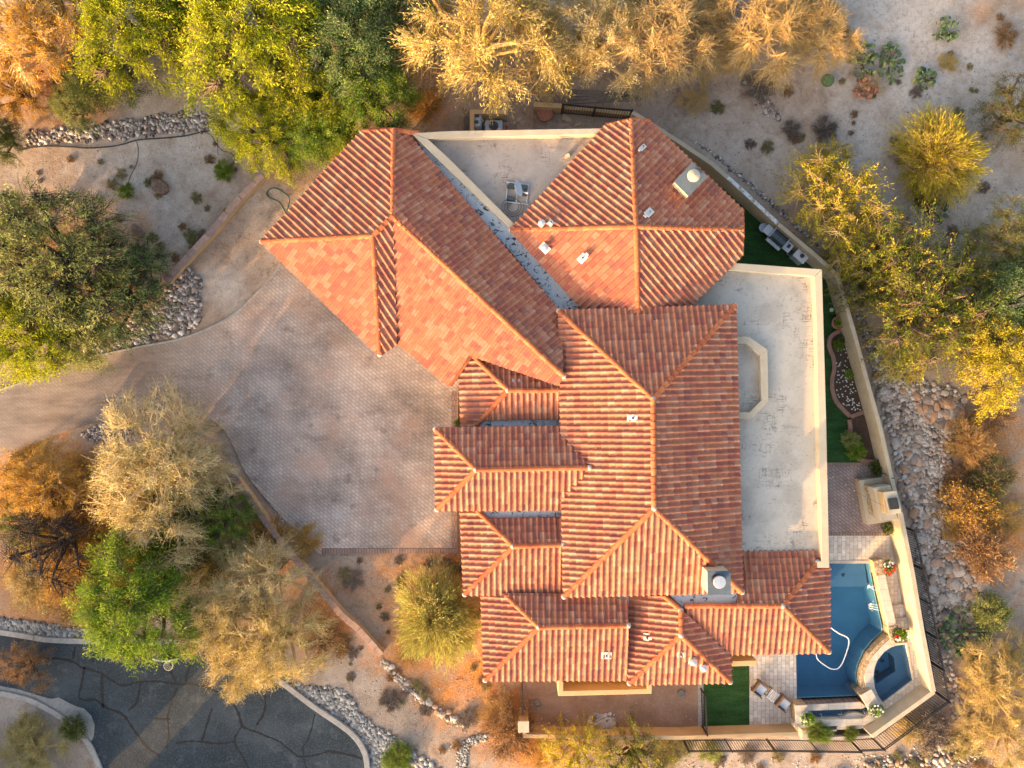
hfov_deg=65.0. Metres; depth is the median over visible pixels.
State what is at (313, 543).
shrub
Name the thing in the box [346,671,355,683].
dry tuft
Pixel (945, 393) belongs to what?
rock
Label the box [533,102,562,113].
garden wall
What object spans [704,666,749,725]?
dog run turf
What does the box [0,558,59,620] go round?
shrub
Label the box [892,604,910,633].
step nosing
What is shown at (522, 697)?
yard gate
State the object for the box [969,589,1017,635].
shrub
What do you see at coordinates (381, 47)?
tree
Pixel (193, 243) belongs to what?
dry tuft
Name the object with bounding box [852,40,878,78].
prickly pear
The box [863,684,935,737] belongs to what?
garden wall
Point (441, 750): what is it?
dry tuft
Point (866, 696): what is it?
stone pillar
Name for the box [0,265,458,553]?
driveway
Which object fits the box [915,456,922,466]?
rock
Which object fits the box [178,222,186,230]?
dry tuft
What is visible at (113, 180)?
dry tuft
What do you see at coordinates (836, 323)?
flower pot
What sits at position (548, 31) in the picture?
tree
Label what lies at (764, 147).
dry tuft
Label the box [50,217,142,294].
tree
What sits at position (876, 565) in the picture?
stone pillar
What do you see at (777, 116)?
slope stones
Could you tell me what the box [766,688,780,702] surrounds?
side table
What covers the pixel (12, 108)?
tree
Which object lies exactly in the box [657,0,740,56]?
tree
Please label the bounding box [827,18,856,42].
shrub
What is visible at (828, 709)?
water trough
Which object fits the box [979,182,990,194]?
dry tuft
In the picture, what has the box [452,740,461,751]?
dry tuft
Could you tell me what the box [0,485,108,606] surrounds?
bare tree
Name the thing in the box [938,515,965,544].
shrub
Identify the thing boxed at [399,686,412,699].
dry tuft
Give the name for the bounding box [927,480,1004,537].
shrub
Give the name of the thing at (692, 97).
shrub
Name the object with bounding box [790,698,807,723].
stone pillar
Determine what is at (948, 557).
rock
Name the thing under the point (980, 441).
shrub
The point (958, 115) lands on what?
dry tuft
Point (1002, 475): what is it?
shrub
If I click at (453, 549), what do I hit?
driveway border
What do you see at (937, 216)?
prickly pear
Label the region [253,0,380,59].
tree
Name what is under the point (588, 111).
garden wall
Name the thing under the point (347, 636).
dry tuft
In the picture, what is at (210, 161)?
dry tuft
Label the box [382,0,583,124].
tree
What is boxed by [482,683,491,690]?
dry tuft
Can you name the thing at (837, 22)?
tree
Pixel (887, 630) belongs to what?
stone pillar
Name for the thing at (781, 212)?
riprap
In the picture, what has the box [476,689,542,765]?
shrub
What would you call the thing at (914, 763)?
dry tuft
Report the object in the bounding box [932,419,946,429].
rock
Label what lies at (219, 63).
shrub
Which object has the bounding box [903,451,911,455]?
rock
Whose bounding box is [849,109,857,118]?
dry tuft
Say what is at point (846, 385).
white flowers
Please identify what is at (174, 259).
dry tuft
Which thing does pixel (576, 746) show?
shrub
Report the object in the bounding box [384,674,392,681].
dry tuft
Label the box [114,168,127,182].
dry tuft
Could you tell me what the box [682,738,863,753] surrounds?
iron fence
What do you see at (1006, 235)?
tree
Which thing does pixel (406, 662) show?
shrub
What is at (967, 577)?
rock
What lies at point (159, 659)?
basketball hoop
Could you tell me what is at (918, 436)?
rock
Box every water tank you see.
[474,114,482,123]
[474,119,481,130]
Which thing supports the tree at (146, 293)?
on the ground at (234, 264)
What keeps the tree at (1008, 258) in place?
on the ground at (234, 264)
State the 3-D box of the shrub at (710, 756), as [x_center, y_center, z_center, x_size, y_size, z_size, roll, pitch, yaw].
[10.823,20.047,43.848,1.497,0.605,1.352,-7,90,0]
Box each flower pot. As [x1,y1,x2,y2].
[800,710,815,726]
[831,316,842,328]
[867,703,883,718]
[868,459,881,475]
[881,522,894,535]
[882,559,896,576]
[891,628,907,642]
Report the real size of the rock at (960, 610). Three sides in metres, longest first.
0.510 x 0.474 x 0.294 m
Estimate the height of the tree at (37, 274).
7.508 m
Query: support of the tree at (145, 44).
on the ground at (234, 264)
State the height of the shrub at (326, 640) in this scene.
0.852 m
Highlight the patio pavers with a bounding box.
[827,466,886,531]
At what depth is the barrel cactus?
43.65 m
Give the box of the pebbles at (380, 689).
[311,628,480,750]
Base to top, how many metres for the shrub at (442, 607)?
4.970 m
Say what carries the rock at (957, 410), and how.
on the ground at (234, 264)
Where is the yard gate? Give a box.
[521,682,522,715]
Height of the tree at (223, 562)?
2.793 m
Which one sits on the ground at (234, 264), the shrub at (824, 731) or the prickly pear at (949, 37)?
the prickly pear at (949, 37)
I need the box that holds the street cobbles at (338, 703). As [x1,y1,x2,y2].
[233,648,440,767]
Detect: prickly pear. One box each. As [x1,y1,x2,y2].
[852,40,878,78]
[853,77,878,99]
[878,41,905,85]
[911,66,936,89]
[925,197,949,224]
[932,16,960,41]
[939,605,995,659]
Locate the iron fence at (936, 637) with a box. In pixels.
[906,527,950,702]
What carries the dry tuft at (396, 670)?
on the ground at (234, 264)
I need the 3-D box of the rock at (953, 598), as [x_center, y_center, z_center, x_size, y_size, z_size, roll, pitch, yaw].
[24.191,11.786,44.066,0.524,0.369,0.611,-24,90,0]
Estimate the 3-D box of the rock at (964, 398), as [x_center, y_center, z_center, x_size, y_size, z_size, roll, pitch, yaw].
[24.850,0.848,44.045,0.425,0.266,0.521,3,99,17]
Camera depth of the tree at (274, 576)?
41.24 m
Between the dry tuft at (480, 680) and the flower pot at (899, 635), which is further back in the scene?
the dry tuft at (480, 680)
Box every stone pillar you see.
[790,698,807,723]
[849,682,879,707]
[868,557,885,575]
[881,623,897,640]
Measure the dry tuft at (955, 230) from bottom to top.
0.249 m
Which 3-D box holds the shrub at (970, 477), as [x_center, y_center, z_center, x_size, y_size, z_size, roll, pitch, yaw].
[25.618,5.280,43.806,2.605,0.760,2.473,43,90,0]
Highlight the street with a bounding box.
[0,635,363,767]
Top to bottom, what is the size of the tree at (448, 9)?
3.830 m
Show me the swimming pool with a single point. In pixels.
(855, 619)
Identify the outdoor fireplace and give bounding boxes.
[854,476,901,524]
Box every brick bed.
[826,330,863,418]
[846,415,875,463]
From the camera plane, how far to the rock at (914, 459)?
43.85 m
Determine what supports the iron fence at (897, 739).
on the ground at (234, 264)
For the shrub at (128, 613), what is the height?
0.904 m
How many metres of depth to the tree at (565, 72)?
41.84 m
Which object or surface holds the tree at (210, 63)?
on the ground at (234, 264)
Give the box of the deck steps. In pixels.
[881,608,919,708]
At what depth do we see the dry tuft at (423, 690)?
44.02 m
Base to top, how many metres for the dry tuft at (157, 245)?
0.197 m
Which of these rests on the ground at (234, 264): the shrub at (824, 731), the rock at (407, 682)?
the rock at (407, 682)
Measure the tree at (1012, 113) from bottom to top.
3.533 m
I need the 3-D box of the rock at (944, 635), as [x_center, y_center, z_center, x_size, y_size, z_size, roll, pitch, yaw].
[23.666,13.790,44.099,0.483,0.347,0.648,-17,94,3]
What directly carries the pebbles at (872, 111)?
on the ground at (234, 264)
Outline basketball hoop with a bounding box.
[153,639,178,670]
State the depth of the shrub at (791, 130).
43.89 m
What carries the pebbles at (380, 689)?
on the ground at (234, 264)
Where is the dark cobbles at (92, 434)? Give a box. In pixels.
[81,420,136,441]
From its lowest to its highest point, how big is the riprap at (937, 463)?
0.411 m
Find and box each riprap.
[686,137,882,372]
[863,339,990,722]
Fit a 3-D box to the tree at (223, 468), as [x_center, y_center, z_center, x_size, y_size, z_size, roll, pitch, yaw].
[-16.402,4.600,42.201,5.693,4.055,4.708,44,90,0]
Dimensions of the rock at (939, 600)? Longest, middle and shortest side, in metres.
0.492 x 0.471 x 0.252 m
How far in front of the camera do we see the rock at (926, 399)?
43.86 m
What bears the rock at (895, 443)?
on the ground at (234, 264)
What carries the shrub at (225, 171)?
on the ground at (234, 264)
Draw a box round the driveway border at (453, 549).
[322,391,456,553]
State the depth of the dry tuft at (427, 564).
44.01 m
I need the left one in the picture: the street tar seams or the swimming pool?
the street tar seams
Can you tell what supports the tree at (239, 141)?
on the ground at (234, 264)
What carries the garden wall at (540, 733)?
on the ground at (234, 264)
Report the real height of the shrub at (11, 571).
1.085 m
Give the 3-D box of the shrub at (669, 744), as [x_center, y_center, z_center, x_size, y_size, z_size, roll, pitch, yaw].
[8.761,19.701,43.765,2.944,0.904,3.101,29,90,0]
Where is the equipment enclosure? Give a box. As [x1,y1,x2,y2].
[470,110,508,130]
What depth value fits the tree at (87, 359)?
41.45 m
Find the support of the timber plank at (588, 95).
on the ground at (234, 264)
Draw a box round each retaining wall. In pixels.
[164,166,274,284]
[233,476,384,656]
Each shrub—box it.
[0,540,47,602]
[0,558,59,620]
[0,633,57,694]
[0,713,80,767]
[2,708,48,749]
[5,450,50,485]
[8,518,57,569]
[9,469,81,539]
[19,515,125,618]
[36,554,103,629]
[41,50,102,117]
[55,446,112,513]
[58,711,87,742]
[62,573,131,629]
[74,529,135,588]
[76,487,127,540]
[89,457,147,507]
[95,491,146,553]
[109,586,151,632]
[117,182,135,198]
[165,507,224,553]
[181,539,234,595]
[204,54,231,74]
[212,157,234,182]
[246,512,293,571]
[285,519,325,562]
[297,616,350,667]
[340,567,364,592]
[378,688,404,712]
[380,738,413,767]
[390,551,481,678]
[390,638,428,670]
[407,87,444,125]
[453,418,459,426]
[455,706,479,730]
[471,683,517,738]
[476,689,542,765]
[522,738,562,767]
[533,711,620,767]
[592,704,675,767]
[646,725,696,767]
[673,85,709,117]
[697,741,723,762]
[738,69,779,108]
[738,744,755,764]
[779,120,803,142]
[804,717,833,744]
[808,112,839,148]
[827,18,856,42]
[832,338,845,352]
[838,333,845,343]
[839,429,862,449]
[842,726,859,742]
[844,368,853,380]
[844,441,869,461]
[857,72,886,96]
[881,96,994,211]
[890,717,926,747]
[907,702,956,755]
[909,181,938,213]
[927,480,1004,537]
[938,51,960,72]
[938,464,972,501]
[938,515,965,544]
[940,412,1000,471]
[940,713,993,764]
[945,435,971,458]
[946,516,1022,588]
[951,688,998,751]
[956,639,998,689]
[957,444,1021,508]
[959,457,995,497]
[959,632,1023,744]
[960,380,1022,438]
[963,711,1023,767]
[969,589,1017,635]
[976,498,1023,540]
[992,623,1023,685]
[994,19,1019,51]
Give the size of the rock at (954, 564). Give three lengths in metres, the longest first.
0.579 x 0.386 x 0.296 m
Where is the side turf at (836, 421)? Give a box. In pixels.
[787,259,863,462]
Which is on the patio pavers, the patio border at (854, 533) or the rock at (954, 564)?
the patio border at (854, 533)
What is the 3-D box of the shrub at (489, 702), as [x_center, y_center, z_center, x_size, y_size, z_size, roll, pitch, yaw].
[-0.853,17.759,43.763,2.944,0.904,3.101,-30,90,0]
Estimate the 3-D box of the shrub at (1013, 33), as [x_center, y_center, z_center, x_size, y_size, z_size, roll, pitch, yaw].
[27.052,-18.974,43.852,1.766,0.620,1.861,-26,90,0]
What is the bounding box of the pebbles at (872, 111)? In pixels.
[669,5,1023,240]
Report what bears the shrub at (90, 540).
on the ground at (234, 264)
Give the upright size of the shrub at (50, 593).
2.209 m
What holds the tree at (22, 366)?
on the ground at (234, 264)
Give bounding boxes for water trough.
[796,696,881,727]
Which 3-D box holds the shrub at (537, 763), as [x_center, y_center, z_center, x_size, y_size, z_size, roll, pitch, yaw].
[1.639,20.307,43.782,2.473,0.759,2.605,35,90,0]
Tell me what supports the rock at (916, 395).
on the riprap at (937, 463)
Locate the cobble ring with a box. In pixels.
[455,733,492,767]
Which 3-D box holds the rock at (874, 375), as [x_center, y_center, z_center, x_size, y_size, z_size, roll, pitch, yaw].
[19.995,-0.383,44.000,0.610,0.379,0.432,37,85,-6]
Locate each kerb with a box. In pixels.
[0,630,370,767]
[0,690,102,767]
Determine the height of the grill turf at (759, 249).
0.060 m
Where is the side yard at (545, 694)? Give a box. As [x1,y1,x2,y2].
[523,681,697,726]
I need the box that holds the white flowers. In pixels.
[836,338,860,410]
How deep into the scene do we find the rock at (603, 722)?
43.63 m
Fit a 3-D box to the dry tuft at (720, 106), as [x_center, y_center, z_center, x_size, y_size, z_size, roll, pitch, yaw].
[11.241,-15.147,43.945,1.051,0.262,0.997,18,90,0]
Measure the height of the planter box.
0.750 m
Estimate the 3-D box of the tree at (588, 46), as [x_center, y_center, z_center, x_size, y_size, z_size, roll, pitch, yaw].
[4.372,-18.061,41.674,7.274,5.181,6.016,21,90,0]
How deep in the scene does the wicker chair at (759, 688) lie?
43.53 m
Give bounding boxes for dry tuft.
[65,155,75,163]
[105,177,119,190]
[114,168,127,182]
[143,177,150,186]
[149,232,159,242]
[150,170,163,180]
[152,192,162,199]
[154,241,165,250]
[170,252,179,262]
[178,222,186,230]
[182,225,197,240]
[186,235,198,248]
[189,191,201,204]
[196,229,205,240]
[204,154,215,164]
[337,565,351,582]
[340,633,353,643]
[346,646,359,660]
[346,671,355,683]
[379,612,389,621]
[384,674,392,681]
[388,666,401,677]
[393,556,402,564]
[394,576,404,585]
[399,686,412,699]
[411,679,423,692]
[418,704,432,716]
[420,690,432,701]
[421,686,428,693]
[423,559,434,569]
[438,557,453,568]
[438,747,445,753]
[448,561,458,573]
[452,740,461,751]
[476,675,483,685]
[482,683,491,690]
[709,104,719,114]
[710,98,726,114]
[713,753,723,765]
[718,755,725,765]
[745,138,754,149]
[761,139,773,155]
[771,749,786,762]
[782,85,794,98]
[789,136,801,144]
[799,132,805,141]
[809,751,823,765]
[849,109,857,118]
[889,135,900,147]
[892,750,902,761]
[895,158,904,164]
[908,83,925,99]
[908,758,919,767]
[921,750,933,759]
[947,223,961,239]
[954,106,965,120]
[966,62,972,70]
[970,227,983,238]
[971,759,986,767]
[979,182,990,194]
[995,12,1005,20]
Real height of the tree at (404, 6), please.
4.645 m
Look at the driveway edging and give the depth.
43.95 m
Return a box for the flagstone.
[562,113,571,122]
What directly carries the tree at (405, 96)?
on the ground at (234, 264)
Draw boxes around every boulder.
[131,223,144,240]
[151,179,168,194]
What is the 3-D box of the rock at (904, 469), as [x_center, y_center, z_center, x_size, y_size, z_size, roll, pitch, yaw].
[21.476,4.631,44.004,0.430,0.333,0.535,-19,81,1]
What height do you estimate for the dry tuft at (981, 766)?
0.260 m
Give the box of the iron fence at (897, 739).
[850,692,950,752]
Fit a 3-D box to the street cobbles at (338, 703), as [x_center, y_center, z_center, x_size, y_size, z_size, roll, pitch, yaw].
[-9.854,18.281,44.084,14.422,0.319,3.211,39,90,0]
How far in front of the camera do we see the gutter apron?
43.98 m
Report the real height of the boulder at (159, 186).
0.682 m
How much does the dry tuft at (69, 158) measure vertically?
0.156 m
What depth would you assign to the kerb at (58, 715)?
43.89 m
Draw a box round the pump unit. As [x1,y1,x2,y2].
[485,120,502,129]
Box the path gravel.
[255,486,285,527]
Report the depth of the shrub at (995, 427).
43.50 m
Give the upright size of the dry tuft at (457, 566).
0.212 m
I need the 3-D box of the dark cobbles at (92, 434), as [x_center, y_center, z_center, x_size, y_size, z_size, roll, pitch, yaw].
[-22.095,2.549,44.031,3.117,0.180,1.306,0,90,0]
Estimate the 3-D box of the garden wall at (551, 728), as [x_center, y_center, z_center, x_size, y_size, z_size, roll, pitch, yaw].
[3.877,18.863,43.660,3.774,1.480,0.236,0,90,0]
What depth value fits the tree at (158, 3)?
40.88 m
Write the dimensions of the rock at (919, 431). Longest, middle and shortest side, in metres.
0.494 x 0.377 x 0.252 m
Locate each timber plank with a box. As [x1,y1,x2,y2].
[567,97,641,103]
[568,93,629,96]
[568,96,636,99]
[569,90,627,94]
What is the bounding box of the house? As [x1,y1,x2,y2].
[259,118,831,695]
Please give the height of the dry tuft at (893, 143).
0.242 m
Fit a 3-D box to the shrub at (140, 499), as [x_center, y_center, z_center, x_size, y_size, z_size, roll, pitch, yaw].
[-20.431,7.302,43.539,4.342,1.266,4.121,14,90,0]
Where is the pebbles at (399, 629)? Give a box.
[331,565,494,712]
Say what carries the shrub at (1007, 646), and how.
on the ground at (234, 264)
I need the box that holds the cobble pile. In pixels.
[67,267,202,362]
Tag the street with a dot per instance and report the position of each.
(286, 721)
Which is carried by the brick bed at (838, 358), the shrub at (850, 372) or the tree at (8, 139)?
the shrub at (850, 372)
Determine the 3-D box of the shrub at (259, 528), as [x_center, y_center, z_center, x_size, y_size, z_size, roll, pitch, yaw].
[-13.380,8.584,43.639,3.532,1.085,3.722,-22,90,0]
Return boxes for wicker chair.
[750,679,769,698]
[774,692,793,712]
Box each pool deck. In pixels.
[749,654,796,726]
[829,536,894,563]
[886,565,901,604]
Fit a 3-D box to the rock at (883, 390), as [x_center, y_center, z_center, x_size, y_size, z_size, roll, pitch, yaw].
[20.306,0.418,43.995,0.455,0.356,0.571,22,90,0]
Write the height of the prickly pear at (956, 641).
0.952 m
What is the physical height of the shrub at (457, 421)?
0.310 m
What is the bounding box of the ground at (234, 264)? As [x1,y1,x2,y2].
[0,0,1023,767]
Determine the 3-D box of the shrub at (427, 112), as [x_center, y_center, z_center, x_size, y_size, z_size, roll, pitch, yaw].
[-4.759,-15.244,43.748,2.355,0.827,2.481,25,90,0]
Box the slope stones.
[739,72,797,139]
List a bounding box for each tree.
[0,0,114,96]
[0,44,59,128]
[0,115,32,170]
[0,170,165,348]
[0,188,52,272]
[0,242,105,338]
[0,288,97,392]
[0,432,100,523]
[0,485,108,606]
[0,493,49,550]
[8,0,106,64]
[39,287,128,376]
[45,84,101,138]
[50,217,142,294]
[56,47,156,115]
[58,242,185,355]
[61,513,219,677]
[67,0,208,109]
[81,435,227,577]
[86,372,230,544]
[118,231,172,296]
[130,509,199,586]
[131,0,220,49]
[142,466,244,540]
[157,411,251,512]
[164,570,292,668]
[170,0,335,126]
[177,0,252,79]
[186,483,265,561]
[199,622,297,706]
[202,84,307,190]
[205,523,327,620]
[207,514,269,577]
[212,586,345,697]
[234,16,325,109]
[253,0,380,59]
[256,43,366,144]
[271,101,366,177]
[300,0,411,119]
[309,92,370,162]
[322,32,424,141]
[350,0,451,57]
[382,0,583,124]
[390,0,471,77]
[487,0,580,98]
[522,22,607,108]
[532,0,649,110]
[591,0,670,63]
[595,0,728,104]
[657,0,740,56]
[691,14,751,82]
[699,0,816,100]
[755,0,838,70]
[767,139,903,260]
[783,0,871,86]
[788,133,861,193]
[813,200,906,290]
[823,248,907,323]
[832,195,950,325]
[854,232,1015,385]
[870,319,935,390]
[918,298,1019,387]
[926,221,1007,313]
[949,295,1023,424]
[962,258,1023,350]
[965,68,1023,152]
[969,192,1023,266]
[982,233,1023,286]
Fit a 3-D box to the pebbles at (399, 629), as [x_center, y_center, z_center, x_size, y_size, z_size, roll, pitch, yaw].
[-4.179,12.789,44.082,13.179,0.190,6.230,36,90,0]
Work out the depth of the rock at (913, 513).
43.88 m
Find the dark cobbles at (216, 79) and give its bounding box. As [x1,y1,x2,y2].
[169,74,253,94]
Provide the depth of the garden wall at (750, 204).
42.79 m
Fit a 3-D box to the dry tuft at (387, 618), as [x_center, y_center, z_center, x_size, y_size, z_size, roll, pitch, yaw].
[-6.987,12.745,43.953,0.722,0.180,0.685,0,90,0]
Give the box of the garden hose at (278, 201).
[266,188,289,211]
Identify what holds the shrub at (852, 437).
on the brick bed at (858, 425)
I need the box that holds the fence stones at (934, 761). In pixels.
[862,729,984,767]
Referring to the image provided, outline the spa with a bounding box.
[856,632,914,705]
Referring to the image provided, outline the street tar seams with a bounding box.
[0,646,361,767]
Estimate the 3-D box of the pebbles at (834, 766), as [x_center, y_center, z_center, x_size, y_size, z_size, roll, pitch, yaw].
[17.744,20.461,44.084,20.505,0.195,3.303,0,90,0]
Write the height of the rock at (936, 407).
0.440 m
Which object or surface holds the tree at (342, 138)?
on the ground at (234, 264)
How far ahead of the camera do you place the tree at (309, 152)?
41.22 m
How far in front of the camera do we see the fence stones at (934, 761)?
44.02 m
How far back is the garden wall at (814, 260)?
42.88 m
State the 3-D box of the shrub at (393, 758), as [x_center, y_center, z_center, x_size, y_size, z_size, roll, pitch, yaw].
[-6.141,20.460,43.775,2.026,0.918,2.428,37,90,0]
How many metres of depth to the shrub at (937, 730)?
43.50 m
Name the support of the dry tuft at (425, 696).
on the ground at (234, 264)
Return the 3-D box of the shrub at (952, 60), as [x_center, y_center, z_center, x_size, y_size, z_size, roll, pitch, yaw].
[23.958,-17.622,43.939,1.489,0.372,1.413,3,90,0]
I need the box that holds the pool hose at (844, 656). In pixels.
[816,628,849,669]
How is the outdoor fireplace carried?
on the ground at (234, 264)
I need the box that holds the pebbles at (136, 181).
[4,142,246,255]
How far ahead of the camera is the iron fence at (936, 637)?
42.88 m
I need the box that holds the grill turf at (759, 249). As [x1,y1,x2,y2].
[718,185,792,266]
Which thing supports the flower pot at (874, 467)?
on the patio pavers
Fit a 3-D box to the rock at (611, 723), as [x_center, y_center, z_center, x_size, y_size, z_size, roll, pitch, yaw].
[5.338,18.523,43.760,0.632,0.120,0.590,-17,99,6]
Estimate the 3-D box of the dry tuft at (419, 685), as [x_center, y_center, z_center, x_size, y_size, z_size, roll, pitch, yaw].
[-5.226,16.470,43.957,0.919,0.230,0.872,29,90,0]
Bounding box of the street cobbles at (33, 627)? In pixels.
[0,616,139,637]
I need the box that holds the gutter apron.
[0,686,94,740]
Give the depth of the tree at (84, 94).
41.66 m
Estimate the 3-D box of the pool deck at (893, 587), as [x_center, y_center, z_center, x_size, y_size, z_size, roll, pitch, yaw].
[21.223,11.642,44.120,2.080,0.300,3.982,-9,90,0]
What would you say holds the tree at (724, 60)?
on the ground at (234, 264)
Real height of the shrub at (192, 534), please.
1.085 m
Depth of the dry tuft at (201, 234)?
44.03 m
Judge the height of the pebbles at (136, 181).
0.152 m
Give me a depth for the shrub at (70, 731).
43.38 m
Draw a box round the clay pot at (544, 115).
[538,109,552,121]
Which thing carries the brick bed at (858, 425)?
on the side turf at (836, 421)
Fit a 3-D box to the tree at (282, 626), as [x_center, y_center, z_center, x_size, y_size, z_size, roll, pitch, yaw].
[-12.137,13.177,41.567,6.499,5.282,5.906,-18,90,0]
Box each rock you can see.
[388,663,395,669]
[404,679,411,685]
[446,709,451,714]
[533,699,540,706]
[594,719,608,728]
[607,718,615,728]
[677,689,684,696]
[872,372,882,380]
[879,386,887,394]
[891,438,899,449]
[897,481,903,490]
[899,388,906,393]
[901,464,908,472]
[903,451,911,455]
[908,508,919,518]
[910,453,918,464]
[912,442,920,447]
[913,390,920,400]
[914,433,922,440]
[915,429,923,434]
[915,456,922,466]
[916,488,925,494]
[917,403,923,413]
[918,536,925,542]
[922,394,930,404]
[922,403,928,412]
[923,405,933,415]
[923,415,929,421]
[923,519,931,528]
[929,578,935,583]
[929,584,937,593]
[930,411,937,422]
[930,558,942,567]
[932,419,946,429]
[933,401,939,410]
[936,597,943,603]
[937,567,944,574]
[937,593,947,601]
[938,576,944,584]
[940,629,947,639]
[940,649,947,658]
[940,666,949,673]
[941,390,948,396]
[942,398,953,409]
[942,409,950,419]
[943,412,949,419]
[944,420,951,428]
[944,564,952,573]
[945,553,951,559]
[946,578,952,588]
[947,578,960,589]
[948,594,958,604]
[949,409,954,421]
[951,561,958,567]
[953,406,960,419]
[953,566,965,576]
[953,605,961,613]
[958,409,965,417]
[958,557,967,565]
[960,591,966,599]
[961,395,969,403]
[963,571,970,581]
[966,592,974,599]
[970,587,977,593]
[972,582,987,591]
[978,591,987,599]
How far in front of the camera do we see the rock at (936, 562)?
43.90 m
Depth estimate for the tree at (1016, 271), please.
41.12 m
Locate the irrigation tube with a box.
[22,130,209,149]
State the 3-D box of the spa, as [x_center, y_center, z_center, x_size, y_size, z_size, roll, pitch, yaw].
[20.331,15.449,44.485,3.534,2.030,2.933,-36,90,0]
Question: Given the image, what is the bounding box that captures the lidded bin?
[757,223,766,232]
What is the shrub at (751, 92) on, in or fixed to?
on the ground at (234, 264)
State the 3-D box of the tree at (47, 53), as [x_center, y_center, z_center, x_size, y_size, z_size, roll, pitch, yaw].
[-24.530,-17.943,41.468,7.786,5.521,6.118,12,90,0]
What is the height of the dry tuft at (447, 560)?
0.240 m
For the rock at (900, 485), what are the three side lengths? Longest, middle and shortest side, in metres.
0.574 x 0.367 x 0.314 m
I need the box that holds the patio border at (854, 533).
[827,463,889,535]
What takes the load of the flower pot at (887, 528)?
on the patio pavers
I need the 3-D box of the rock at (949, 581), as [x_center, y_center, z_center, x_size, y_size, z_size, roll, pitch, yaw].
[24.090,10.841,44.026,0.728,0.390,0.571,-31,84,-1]
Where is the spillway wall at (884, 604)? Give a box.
[871,572,895,626]
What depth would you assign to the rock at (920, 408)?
43.86 m
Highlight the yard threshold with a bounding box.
[698,684,703,725]
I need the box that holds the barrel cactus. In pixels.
[821,73,834,86]
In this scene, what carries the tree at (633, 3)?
on the ground at (234, 264)
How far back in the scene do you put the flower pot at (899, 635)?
43.02 m
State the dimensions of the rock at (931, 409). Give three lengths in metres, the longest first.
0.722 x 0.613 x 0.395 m
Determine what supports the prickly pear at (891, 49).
on the ground at (234, 264)
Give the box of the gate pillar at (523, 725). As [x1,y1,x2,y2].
[518,710,528,732]
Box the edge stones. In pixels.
[380,659,464,727]
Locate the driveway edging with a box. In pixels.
[0,264,280,390]
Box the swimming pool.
[796,560,881,697]
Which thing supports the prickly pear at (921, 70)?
on the ground at (234, 264)
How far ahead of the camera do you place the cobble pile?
44.00 m
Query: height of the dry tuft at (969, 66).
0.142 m
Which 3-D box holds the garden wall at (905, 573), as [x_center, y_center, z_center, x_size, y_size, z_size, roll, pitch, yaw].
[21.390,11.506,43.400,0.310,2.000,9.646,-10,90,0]
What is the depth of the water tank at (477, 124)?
42.89 m
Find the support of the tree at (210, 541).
on the ground at (234, 264)
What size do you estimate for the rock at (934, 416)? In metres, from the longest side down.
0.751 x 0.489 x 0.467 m
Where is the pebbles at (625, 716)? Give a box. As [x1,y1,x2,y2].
[538,690,695,723]
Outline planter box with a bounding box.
[798,709,877,739]
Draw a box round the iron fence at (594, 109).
[561,103,632,118]
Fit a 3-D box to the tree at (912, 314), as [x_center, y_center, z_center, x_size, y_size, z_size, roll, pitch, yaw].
[21.594,-3.574,41.352,6.979,5.783,8.330,11,90,0]
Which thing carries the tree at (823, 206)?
on the ground at (234, 264)
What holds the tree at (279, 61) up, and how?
on the ground at (234, 264)
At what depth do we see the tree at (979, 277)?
41.87 m
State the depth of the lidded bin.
43.37 m
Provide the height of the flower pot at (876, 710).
0.870 m
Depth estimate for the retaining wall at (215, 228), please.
43.55 m
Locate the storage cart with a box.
[789,249,808,264]
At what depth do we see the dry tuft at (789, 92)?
44.04 m
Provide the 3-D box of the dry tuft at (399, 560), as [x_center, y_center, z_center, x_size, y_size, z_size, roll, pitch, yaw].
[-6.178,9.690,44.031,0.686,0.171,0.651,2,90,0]
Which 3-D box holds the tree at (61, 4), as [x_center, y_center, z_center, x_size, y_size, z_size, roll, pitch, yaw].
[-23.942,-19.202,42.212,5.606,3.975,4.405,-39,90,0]
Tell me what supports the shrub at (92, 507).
on the ground at (234, 264)
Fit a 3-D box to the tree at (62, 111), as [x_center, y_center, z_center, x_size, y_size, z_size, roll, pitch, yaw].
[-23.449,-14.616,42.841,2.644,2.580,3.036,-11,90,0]
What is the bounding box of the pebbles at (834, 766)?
[648,730,989,767]
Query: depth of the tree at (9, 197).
41.58 m
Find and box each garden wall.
[523,726,548,737]
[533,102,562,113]
[548,726,619,738]
[564,106,629,117]
[618,723,797,739]
[630,110,778,226]
[773,223,901,510]
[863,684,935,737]
[889,512,935,691]
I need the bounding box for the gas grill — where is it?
[763,224,793,252]
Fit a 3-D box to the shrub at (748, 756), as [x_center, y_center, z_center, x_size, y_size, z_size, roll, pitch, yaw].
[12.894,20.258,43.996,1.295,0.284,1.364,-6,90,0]
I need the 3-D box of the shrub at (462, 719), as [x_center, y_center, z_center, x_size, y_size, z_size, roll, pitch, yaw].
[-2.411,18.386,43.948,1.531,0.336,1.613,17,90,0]
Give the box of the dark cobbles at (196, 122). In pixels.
[24,109,227,147]
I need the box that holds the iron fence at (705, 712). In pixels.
[700,688,707,735]
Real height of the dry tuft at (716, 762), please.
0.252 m
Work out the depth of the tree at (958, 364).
41.81 m
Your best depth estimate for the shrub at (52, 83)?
43.42 m
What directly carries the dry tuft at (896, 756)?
on the ground at (234, 264)
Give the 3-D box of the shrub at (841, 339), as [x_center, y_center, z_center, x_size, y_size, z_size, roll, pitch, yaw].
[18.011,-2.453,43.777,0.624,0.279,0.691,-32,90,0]

